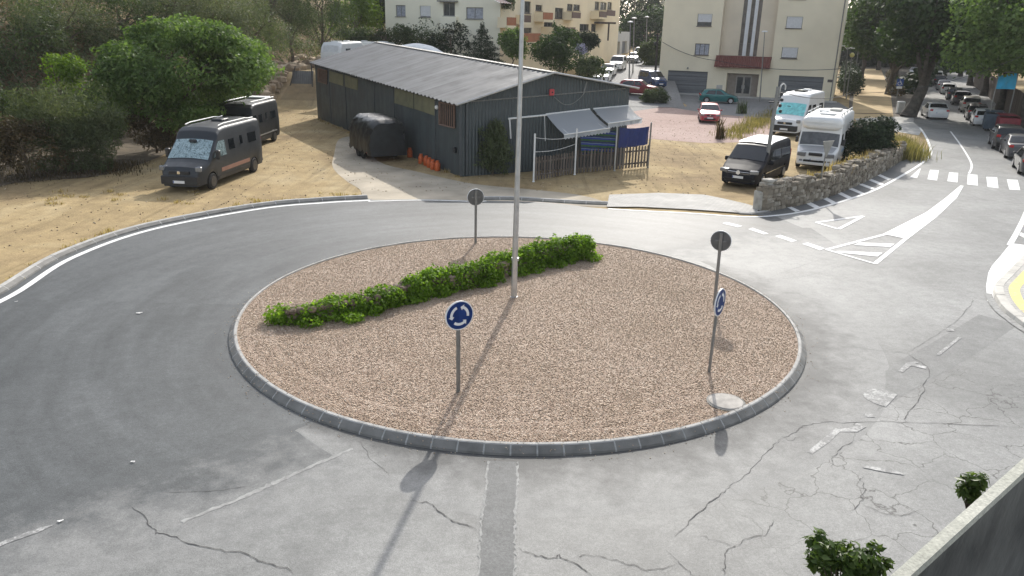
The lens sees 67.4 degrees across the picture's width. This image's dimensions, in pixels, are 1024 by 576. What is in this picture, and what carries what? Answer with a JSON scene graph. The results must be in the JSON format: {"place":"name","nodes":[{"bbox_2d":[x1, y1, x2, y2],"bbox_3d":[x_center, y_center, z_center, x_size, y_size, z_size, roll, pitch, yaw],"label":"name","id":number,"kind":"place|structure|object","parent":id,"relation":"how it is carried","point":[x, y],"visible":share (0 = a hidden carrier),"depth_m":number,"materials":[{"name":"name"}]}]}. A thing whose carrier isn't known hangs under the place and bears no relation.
{"place":"outdoors","nodes":[
{"label":"outdoors","id":0,"kind":"place"},
{"bbox_2d":[0,199,803,503],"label":"road resurfaced","id":1,"kind":"structure","parent":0,"point":[100,375],"depth_m":20.11,"materials":[{"name":"asphalt"}]},
{"bbox_2d":[0,195,367,294],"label":"roadside kerb","id":2,"kind":"structure","parent":1,"relation":"on","point":[16,279],"depth_m":28.37,"materials":[{"name":"concrete"}]},
{"bbox_2d":[332,137,606,206],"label":"driveway","id":3,"kind":"structure","parent":0,"point":[377,185],"depth_m":37.55,"materials":[{"name":"concrete"}]},
{"bbox_2d":[348,113,406,157],"bbox_3d":[-7.873,-8.881,44.781,2.422,2.415,3.890,-9,21,-27],"label":"covered trailer","id":4,"kind":"object","parent":3,"relation":"on","point":[376,135],"visible":1,"depth_m":43.37,"materials":[{"name":"fabric"}]},
{"bbox_2d":[484,196,607,204],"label":"roadside kerb","id":5,"kind":"structure","parent":3,"relation":"on","point":[569,201],"depth_m":34.59,"materials":[{"name":"concrete"}]},
{"bbox_2d":[0,0,1023,283],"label":"ground","id":6,"kind":"structure","parent":0,"point":[36,240],"depth_m":38.11,"materials":[{"name":"beige sand"}]},
{"bbox_2d":[0,111,74,177],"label":"dry shrub","id":7,"kind":"object","parent":6,"relation":"on","point":[11,146],"visible":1,"depth_m":35.97,"materials":[{"name":"brown plant"}]},
{"bbox_2d":[0,0,86,84],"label":"hillside tree","id":8,"kind":"object","parent":6,"relation":"on","point":[15,45],"visible":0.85,"depth_m":49.48,"materials":[{"name":"green plant"}]},
{"bbox_2d":[38,51,89,149],"bbox_3d":[-24.858,-10.308,42.980,3.425,5.723,2.366,13,22,31],"label":"hillside tree","id":9,"kind":"object","parent":6,"relation":"on","point":[68,68],"visible":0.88,"depth_m":41.87,"materials":[{"name":"green plant"}]},
{"bbox_2d":[0,75,128,172],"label":"feathery shrub","id":10,"kind":"object","parent":6,"relation":"on","point":[76,130],"visible":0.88,"depth_m":37.39,"materials":[{"name":"green plant"}]},
{"bbox_2d":[0,0,129,84],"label":"hillside tree","id":11,"kind":"object","parent":6,"relation":"on","point":[74,18],"visible":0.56,"depth_m":52.69,"materials":[{"name":"green plant"}]},
{"bbox_2d":[0,156,160,184],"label":"dead grass","id":12,"kind":"structure","parent":6,"relation":"on","point":[132,164],"depth_m":38.27,"materials":[{"name":"brown plant"}]},
{"bbox_2d":[0,123,182,185],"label":"leaf litter","id":13,"kind":"object","parent":6,"relation":"on","point":[130,148],"visible":0.34,"depth_m":42.79,"materials":[{"name":"brown plant"}]},
{"bbox_2d":[63,0,175,59],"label":"hillside tree","id":14,"kind":"object","parent":6,"relation":"on","point":[128,13],"visible":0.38,"depth_m":56.19,"materials":[{"name":"green plant"}]},
{"bbox_2d":[122,107,180,152],"bbox_3d":[-20.192,-8.818,43.475,3.952,2.822,2.398,1,19,0],"label":"dry shrub","id":15,"kind":"object","parent":6,"relation":"on","point":[160,139],"visible":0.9,"depth_m":43.09,"materials":[{"name":"brown plant"}]},
{"bbox_2d":[115,0,211,58],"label":"hillside tree","id":16,"kind":"object","parent":6,"relation":"on","point":[173,10],"visible":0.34,"depth_m":58.83,"materials":[{"name":"green plant"}]},
{"bbox_2d":[0,0,349,117],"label":"undergrowth","id":17,"kind":"object","parent":6,"relation":"on","point":[293,46],"visible":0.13,"depth_m":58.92,"materials":[{"name":"green plant"}]},
{"bbox_2d":[77,11,284,142],"bbox_3d":[-19.172,-11.814,44.391,12.674,8.099,8.827,1,19,0],"label":"spreading tree","id":18,"kind":"object","parent":6,"relation":"on","point":[230,63],"visible":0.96,"depth_m":42.22,"materials":[{"name":"green plant"}]},
{"bbox_2d":[159,0,261,91],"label":"hillside tree","id":19,"kind":"object","parent":6,"relation":"on","point":[213,10],"visible":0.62,"depth_m":59.35,"materials":[{"name":"green plant"}]},
{"bbox_2d":[159,116,262,188],"bbox_3d":[-14.524,-6.688,37.273,2.639,2.830,6.711,3,19,6],"label":"camper van","id":20,"kind":"object","parent":6,"relation":"on","point":[209,153],"visible":1,"depth_m":35.72,"materials":[{"name":"grey paint"}]},
{"bbox_2d":[6,118,461,279],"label":"verge weeds","id":21,"kind":"object","parent":6,"relation":"on","point":[191,191],"visible":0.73,"depth_m":33.17,"materials":[{"name":"plant"}]},
{"bbox_2d":[204,0,295,95],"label":"hillside tree","id":22,"kind":"object","parent":6,"relation":"on","point":[260,26],"visible":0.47,"depth_m":63.34,"materials":[{"name":"green plant"}]},
{"bbox_2d":[221,96,279,140],"bbox_3d":[-16.506,-10.261,47.643,2.540,2.780,6.157,3,19,4],"label":"camper van","id":23,"kind":"object","parent":6,"relation":"on","point":[263,110],"visible":0.45,"depth_m":47.86,"materials":[{"name":"paint"}]},
{"bbox_2d":[186,54,320,99],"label":"bank rocks","id":24,"kind":"object","parent":6,"relation":"on","point":[274,85],"visible":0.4,"depth_m":73.76,"materials":[{"name":"beige stone"}]},
{"bbox_2d":[252,0,327,61],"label":"hillside tree","id":25,"kind":"object","parent":6,"relation":"on","point":[279,13],"visible":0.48,"depth_m":79.14,"materials":[{"name":"green plant"}]},
{"bbox_2d":[290,64,313,86],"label":"gate","id":26,"kind":"structure","parent":6,"relation":"on","point":[302,77],"depth_m":72.24,"materials":[{"name":"grey metal"}]},
{"bbox_2d":[280,0,360,46],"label":"hillside tree","id":27,"kind":"object","parent":6,"relation":"on","point":[332,20],"visible":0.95,"depth_m":76.97,"materials":[{"name":"green plant"}]},
{"bbox_2d":[321,40,363,57],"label":"caravan","id":28,"kind":"object","parent":6,"relation":"on","point":[331,48],"visible":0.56,"depth_m":74.28,"materials":[{"name":"white metal"}]},
{"bbox_2d":[333,24,374,40],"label":"hedge bush","id":29,"kind":"object","parent":6,"relation":"on","point":[357,35],"visible":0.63,"depth_m":80.74,"materials":[{"name":"green plant"}]},
{"bbox_2d":[326,0,384,39],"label":"hillside tree","id":30,"kind":"object","parent":6,"relation":"on","point":[368,12],"visible":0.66,"depth_m":86.64,"materials":[{"name":"green plant"}]},
{"bbox_2d":[4,111,734,253],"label":"pebbles","id":31,"kind":"object","parent":6,"relation":"on","point":[366,171],"visible":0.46,"depth_m":39.35,"materials":[{"name":"brown stone"}]},
{"bbox_2d":[360,24,411,44],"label":"hedge bush","id":32,"kind":"object","parent":6,"relation":"on","point":[381,35],"visible":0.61,"depth_m":81.00,"materials":[{"name":"green plant"}]},
{"bbox_2d":[388,17,447,45],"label":"hedge bush","id":33,"kind":"object","parent":6,"relation":"on","point":[409,31],"visible":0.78,"depth_m":78.87,"materials":[{"name":"green plant"}]},
{"bbox_2d":[427,20,472,54],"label":"hedge bush","id":34,"kind":"object","parent":6,"relation":"on","point":[442,46],"visible":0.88,"depth_m":78.36,"materials":[{"name":"green plant"}]},
{"bbox_2d":[309,42,642,176],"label":"metal shed","id":35,"kind":"structure","parent":6,"relation":"on","point":[442,107],"depth_m":42.25,"materials":[{"name":"metal"}]},
{"bbox_2d":[438,101,455,128],"bbox_3d":[-3.391,-9.007,40.031,0.130,1.254,1.988,-9,21,-27],"label":"window shutter","id":36,"kind":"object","parent":35,"relation":"in","point":[446,112],"depth_m":39.99,"materials":[{"name":"brown metal"}]},
{"bbox_2d":[460,21,505,62],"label":"conifer","id":37,"kind":"object","parent":6,"relation":"on","point":[482,34],"visible":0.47,"depth_m":76.27,"materials":[{"name":"green plant"}]},
{"bbox_2d":[473,118,515,175],"bbox_3d":[-1.022,-7.317,39.941,2.173,3.132,1.883,16,24,36],"label":"oleander","id":38,"kind":"object","parent":6,"relation":"on","point":[495,145],"visible":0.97,"depth_m":39.65,"materials":[{"name":"green plant"}]},
{"bbox_2d":[385,0,619,71],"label":"balcony flats","id":39,"kind":"structure","parent":6,"relation":"on","point":[496,17],"depth_m":83.31,"materials":[{"name":"concrete"}]},
{"bbox_2d":[496,27,528,63],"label":"hedge bush","id":40,"kind":"object","parent":6,"relation":"on","point":[509,44],"visible":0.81,"depth_m":74.80,"materials":[{"name":"green plant"}]},
{"bbox_2d":[527,24,583,73],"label":"garden tree","id":41,"kind":"object","parent":6,"relation":"on","point":[555,46],"visible":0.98,"depth_m":73.50,"materials":[{"name":"green plant"}]},
{"bbox_2d":[569,30,600,58],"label":"garden tree","id":42,"kind":"object","parent":6,"relation":"on","point":[591,41],"visible":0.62,"depth_m":83.25,"materials":[{"name":"green plant"}]},
{"bbox_2d":[535,145,648,179],"bbox_3d":[4.321,-6.865,41.397,8.298,1.247,0.492,-12,23,-35],"label":"picket fence","id":43,"kind":"object","parent":6,"relation":"on","point":[571,156],"visible":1,"depth_m":41.44,"materials":[{"name":"brown wood"}]},
{"bbox_2d":[580,130,615,154],"bbox_3d":[4.651,-7.886,41.518,2.484,1.264,0.119,-10,22,-30],"label":"striped cloth","id":44,"kind":"object","parent":43,"relation":"hanging from","point":[603,141],"visible":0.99,"depth_m":41.56,"materials":[{"name":"blue fabric"}]},
{"bbox_2d":[618,126,649,147],"bbox_3d":[6.808,-8.402,42.741,2.163,1.121,0.119,-10,22,-30],"label":"blue tarpaulin","id":45,"kind":"object","parent":43,"relation":"hanging from","point":[631,137],"visible":1,"depth_m":42.72,"materials":[{"name":"blue fabric"}]},
{"bbox_2d":[572,53,611,78],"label":"garden tree","id":46,"kind":"object","parent":6,"relation":"on","point":[590,66],"visible":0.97,"depth_m":72.80,"materials":[{"name":"green plant"}]},
{"bbox_2d":[618,3,663,47],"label":"street end tree","id":47,"kind":"object","parent":6,"relation":"on","point":[654,26],"visible":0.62,"depth_m":160.17,"materials":[{"name":"green plant"}]},
{"bbox_2d":[619,0,664,26],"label":"street end tree","id":48,"kind":"object","parent":6,"relation":"on","point":[625,10],"visible":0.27,"depth_m":173.46,"materials":[{"name":"green plant"}]},
{"bbox_2d":[636,38,661,65],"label":"street end tree","id":49,"kind":"object","parent":6,"relation":"on","point":[646,53],"visible":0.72,"depth_m":111.98,"materials":[{"name":"green plant"}]},
{"bbox_2d":[639,86,671,103],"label":"round shrub","id":50,"kind":"object","parent":6,"relation":"on","point":[660,96],"visible":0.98,"depth_m":79.92,"materials":[{"name":"green plant"}]},
{"bbox_2d":[659,0,848,100],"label":"cream flats","id":51,"kind":"structure","parent":6,"relation":"on","point":[803,42],"depth_m":90.26,"materials":[{"name":"paint"}]},
{"bbox_2d":[668,70,707,93],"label":"garage door","id":52,"kind":"structure","parent":51,"relation":"in","point":[686,81],"depth_m":93.89,"materials":[{"name":"grey metal"}]},
{"bbox_2d":[778,75,823,97],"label":"garage door","id":53,"kind":"structure","parent":51,"relation":"in","point":[792,83],"depth_m":89.10,"materials":[{"name":"grey metal"}]},
{"bbox_2d":[720,135,790,186],"bbox_3d":[12.965,-6.790,40.632,2.538,2.122,5.850,14,22,32],"label":"camper van","id":54,"kind":"object","parent":6,"relation":"on","point":[750,160],"visible":0.93,"depth_m":39.30,"materials":[{"name":"black paint"}]},
{"bbox_2d":[766,83,785,155],"bbox_3d":[13.220,-7.683,38.868,0.774,5.181,0.430,-3,19,-11],"label":"utility post","id":55,"kind":"object","parent":6,"relation":"on","point":[777,95],"visible":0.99,"depth_m":38.47,"materials":[{"name":"grey metal"}]},
{"bbox_2d":[772,88,824,135],"bbox_3d":[22.600,-13.953,60.543,2.922,3.220,7.343,14,22,32],"label":"camper van","id":56,"kind":"object","parent":6,"relation":"on","point":[788,119],"visible":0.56,"depth_m":58.64,"materials":[{"name":"white paint"}]},
{"bbox_2d":[795,105,853,166],"bbox_3d":[18.814,-9.073,46.071,2.719,3.188,6.699,11,21,27],"label":"motorhome","id":57,"kind":"object","parent":6,"relation":"on","point":[820,125],"visible":0.82,"depth_m":43.93,"materials":[{"name":"white metal"}]},
{"bbox_2d":[753,141,906,210],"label":"stone wall","id":58,"kind":"structure","parent":6,"relation":"on","point":[771,194],"depth_m":36.28,"materials":[{"name":"grey stone"}]},
{"bbox_2d":[842,113,901,159],"bbox_3d":[21.192,-8.938,46.274,3.760,3.146,3.369,1,19,0],"label":"evergreen bush","id":59,"kind":"object","parent":6,"relation":"on","point":[875,134],"visible":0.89,"depth_m":45.21,"materials":[{"name":"green plant"}]},
{"bbox_2d":[842,0,905,94],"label":"plane tree","id":60,"kind":"object","parent":6,"relation":"on","point":[858,36],"visible":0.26,"depth_m":97.43,"materials":[{"name":"green plant"}]},
{"bbox_2d":[858,133,943,161],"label":"tall grass","id":61,"kind":"structure","parent":6,"relation":"on","point":[913,151],"depth_m":49.02,"materials":[{"name":"yellow plant"}]},
{"bbox_2d":[839,0,999,94],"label":"wood","id":62,"kind":"object","parent":6,"relation":"on","point":[911,80],"visible":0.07,"depth_m":143.21,"materials":[{"name":"green plant"}]},
{"bbox_2d":[869,0,980,117],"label":"plane tree","id":63,"kind":"object","parent":6,"relation":"on","point":[916,28],"visible":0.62,"depth_m":71.19,"materials":[{"name":"green plant"}]},
{"bbox_2d":[932,0,1023,127],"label":"plane tree","id":64,"kind":"object","parent":6,"relation":"on","point":[998,26],"visible":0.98,"depth_m":62.31,"materials":[{"name":"green plant"}]},
{"bbox_2d":[973,71,1023,117],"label":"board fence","id":65,"kind":"object","parent":6,"relation":"on","point":[1016,101],"visible":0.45,"depth_m":81.82,"materials":[{"name":"grey wood"}]},
{"bbox_2d":[237,237,797,441],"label":"gravel island","id":66,"kind":"structure","parent":0,"point":[348,395],"depth_m":18.25,"materials":[{"name":"beige gravel"}]},
{"bbox_2d":[262,232,602,328],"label":"low hedge","id":67,"kind":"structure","parent":66,"relation":"on","point":[427,283],"depth_m":21.72,"materials":[{"name":"plant"}]},
{"bbox_2d":[445,300,472,392],"bbox_3d":[-1.101,1.279,15.860,0.630,2.175,0.091,-9,22,-28],"label":"roundabout sign","id":68,"kind":"object","parent":66,"relation":"on","point":[458,316],"visible":0.94,"depth_m":15.62,"materials":[{"name":"blue metal"}]},
{"bbox_2d":[467,189,483,243],"bbox_3d":[-1.277,-2.463,26.953,0.600,2.060,0.091,-3,19,-14],"label":"roundabout sign","id":69,"kind":"object","parent":66,"relation":"on","point":[475,197],"visible":0.95,"depth_m":26.76,"materials":[{"name":"grey metal"}]},
{"bbox_2d":[510,0,524,297],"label":"lamp mast","id":70,"kind":"object","parent":66,"relation":"on","point":[515,258],"visible":0.91,"depth_m":20.60,"materials":[{"name":"metal"}]},
{"bbox_2d":[708,288,725,371],"bbox_3d":[4.526,1.011,17.138,0.100,2.115,0.630,14,23,33],"label":"roundabout sign","id":71,"kind":"object","parent":66,"relation":"on","point":[719,303],"visible":0.97,"depth_m":17.00,"materials":[{"name":"blue metal"}]},
{"bbox_2d":[710,230,731,304],"bbox_3d":[5.712,-0.488,21.361,0.580,2.270,0.092,11,21,25],"label":"roundabout sign","id":72,"kind":"object","parent":66,"relation":"on","point":[720,240],"visible":0.95,"depth_m":21.14,"materials":[{"name":"grey metal"}]},
{"bbox_2d":[706,393,745,410],"bbox_3d":[4.471,2.409,16.071,0.800,0.120,0.800,1,19,0],"label":"concrete cover","id":73,"kind":"object","parent":66,"relation":"on","point":[725,402],"visible":0.84,"depth_m":16.01,"materials":[{"name":"grey concrete"}]},
{"bbox_2d":[107,71,1023,575],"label":"road","id":74,"kind":"structure","parent":0,"point":[907,297],"depth_m":13.81,"materials":[{"name":"grey asphalt"}]},
{"bbox_2d":[181,448,519,575],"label":"pale seam","id":75,"kind":"object","parent":74,"relation":"on","point":[260,489],"visible":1,"depth_m":12.72,"materials":[{"name":"grey asphalt"}]},
{"bbox_2d":[0,228,840,575],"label":"asphalt patch","id":76,"kind":"object","parent":74,"relation":"on","point":[102,528],"visible":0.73,"depth_m":12.57,"materials":[{"name":"grey asphalt"}]},
{"bbox_2d":[0,328,961,545],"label":"worn marking","id":77,"kind":"object","parent":74,"relation":"on","point":[883,397],"visible":1,"depth_m":15.51,"materials":[{"name":"paint"}]},
{"bbox_2d":[479,461,515,575],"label":"trench patch","id":78,"kind":"object","parent":74,"relation":"on","point":[497,551],"visible":1,"depth_m":12.23,"materials":[{"name":"grey asphalt"}]},
{"bbox_2d":[0,127,1023,302],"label":"road marking","id":79,"kind":"object","parent":74,"relation":"on","point":[1008,258],"visible":0.92,"depth_m":31.30,"materials":[{"name":"paint"}]},
{"bbox_2d":[228,236,806,455],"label":"island kerb","id":80,"kind":"structure","parent":74,"relation":"on","point":[472,446],"depth_m":14.97,"materials":[{"name":"concrete"}]},
{"bbox_2d":[132,259,1010,575],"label":"road crack","id":81,"kind":"object","parent":74,"relation":"on","point":[598,555],"visible":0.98,"depth_m":12.33,"materials":[{"name":"grey asphalt"}]},
{"bbox_2d":[295,260,889,517],"bbox_3d":[4.270,1.829,18.096,8.166,0.005,16.652,17,24,39],"label":"kerbside asphalt band","id":82,"kind":"object","parent":74,"relation":"on","point":[707,468],"visible":0.86,"depth_m":14.18,"materials":[{"name":"grey asphalt"}]},
{"bbox_2d":[758,151,924,215],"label":"curb","id":83,"kind":"structure","parent":74,"relation":"on","point":[901,167],"depth_m":39.54,"materials":[{"name":"concrete"}]},
{"bbox_2d":[802,526,894,575],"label":"leafy shrub","id":84,"kind":"object","parent":74,"relation":"on","point":[825,557],"visible":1,"depth_m":4.13,"materials":[{"name":"green plant"}]},
{"bbox_2d":[921,102,949,118],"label":"moving car","id":85,"kind":"object","parent":74,"relation":"on","point":[936,109],"visible":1,"depth_m":72.23,"materials":[{"name":"white paint"}]},
{"bbox_2d":[877,315,1014,410],"bbox_3d":[10.472,1.708,18.897,8.419,0.001,1.036,-14,24,-39],"label":"trench strip","id":86,"kind":"object","parent":74,"relation":"on","point":[977,333],"visible":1,"depth_m":19.12,"materials":[{"name":"concrete"}]},
{"bbox_2d":[891,458,1023,575],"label":"parapet wall","id":87,"kind":"structure","parent":74,"relation":"on","point":[982,534],"depth_m":4.53,"materials":[{"name":"concrete"}]},
{"bbox_2d":[953,471,989,508],"bbox_3d":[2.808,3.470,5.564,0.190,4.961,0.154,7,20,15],"label":"leafy shrub","id":88,"kind":"object","parent":74,"relation":"on","point":[970,488],"visible":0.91,"depth_m":4.78,"materials":[{"name":"green plant"}]},
{"bbox_2d":[982,109,1004,130],"bbox_3d":[40.692,-14.133,64.786,1.580,1.650,1.800,10,21,24],"label":"waste container","id":89,"kind":"object","parent":74,"relation":"on","point":[989,121],"visible":0.57,"depth_m":64.25,"materials":[{"name":"plastic"}]},
{"bbox_2d":[986,72,1018,129],"bbox_3d":[40.901,-15.588,64.083,1.697,4.867,0.240,1,19,0],"label":"blue banner","id":90,"kind":"object","parent":74,"relation":"on","point":[1007,82],"visible":0.85,"depth_m":63.61,"materials":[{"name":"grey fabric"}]},
{"bbox_2d":[988,124,1023,148],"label":"parked car","id":91,"kind":"object","parent":74,"relation":"on","point":[998,132],"visible":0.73,"depth_m":53.46,"materials":[{"name":"black paint"}]},
{"bbox_2d":[993,255,1023,326],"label":"corner kerb","id":92,"kind":"structure","parent":74,"relation":"on","point":[1007,307],"depth_m":23.18,"materials":[{"name":"concrete"}]},
{"bbox_2d":[999,133,1023,157],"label":"parked car","id":93,"kind":"object","parent":74,"relation":"on","point":[1010,143],"visible":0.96,"depth_m":49.88,"materials":[{"name":"paint"}]},
{"bbox_2d":[609,61,684,107],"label":"hill street","id":94,"kind":"structure","parent":0,"point":[670,88],"depth_m":88.43,"materials":[{"name":"grey asphalt"}]},
{"bbox_2d":[619,79,658,93],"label":"parked car","id":95,"kind":"object","parent":94,"relation":"on","point":[642,84],"visible":0.45,"depth_m":83.55,"materials":[{"name":"paint"}]},
{"bbox_2d":[638,69,666,87],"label":"parked car","id":96,"kind":"object","parent":94,"relation":"on","point":[654,77],"visible":0.85,"depth_m":88.72,"materials":[{"name":"blue paint"}]},
{"bbox_2d":[607,193,757,212],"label":"pavement","id":97,"kind":"structure","parent":0,"point":[686,201],"depth_m":34.94,"materials":[{"name":"grey concrete"}]},
{"bbox_2d":[627,107,770,142],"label":"reddish yard","id":98,"kind":"structure","parent":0,"point":[660,117],"depth_m":62.94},
{"bbox_2d":[697,102,721,121],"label":"parked car","id":99,"kind":"object","parent":98,"relation":"on","point":[708,111],"visible":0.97,"depth_m":65.56,"materials":[{"name":"red paint"}]},
{"bbox_2d":[709,103,777,139],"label":"dry grass","id":100,"kind":"structure","parent":98,"relation":"on","point":[742,127],"depth_m":62.75,"materials":[{"name":"yellow plant"}]},
{"bbox_2d":[629,94,848,117],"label":"side street","id":101,"kind":"structure","parent":0,"point":[693,102],"depth_m":81.14,"materials":[{"name":"grey asphalt"}]},
{"bbox_2d":[698,88,738,103],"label":"parked car","id":102,"kind":"object","parent":101,"relation":"on","point":[714,95],"visible":0.98,"depth_m":82.63,"materials":[{"name":"teal paint"}]},
{"bbox_2d":[853,69,892,118],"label":"sand walk","id":103,"kind":"structure","parent":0,"point":[868,99],"depth_m":93.84,"materials":[{"name":"beige sand"}]},
{"bbox_2d":[849,66,914,116],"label":"avenue ground","id":104,"kind":"structure","parent":0,"point":[906,98],"depth_m":98.05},
{"bbox_2d":[836,60,866,95],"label":"dark hedge","id":105,"kind":"object","parent":104,"relation":"on","point":[856,82],"visible":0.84,"depth_m":100.50,"materials":[{"name":"green plant"}]},
{"bbox_2d":[855,117,920,134],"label":"cross street","id":106,"kind":"structure","parent":0,"point":[908,125],"depth_m":67.17,"materials":[{"name":"grey asphalt"}]},
{"bbox_2d":[1004,265,1023,314],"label":"corner pavement","id":107,"kind":"structure","parent":0,"point":[1009,282],"depth_m":23.75,"materials":[{"name":"grey concrete"}]},
{"bbox_2d":[1009,270,1023,311],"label":"yellow kerb line","id":108,"kind":"object","parent":107,"relation":"on","point":[1017,283],"visible":1,"depth_m":23.57,"materials":[{"name":"paint"}]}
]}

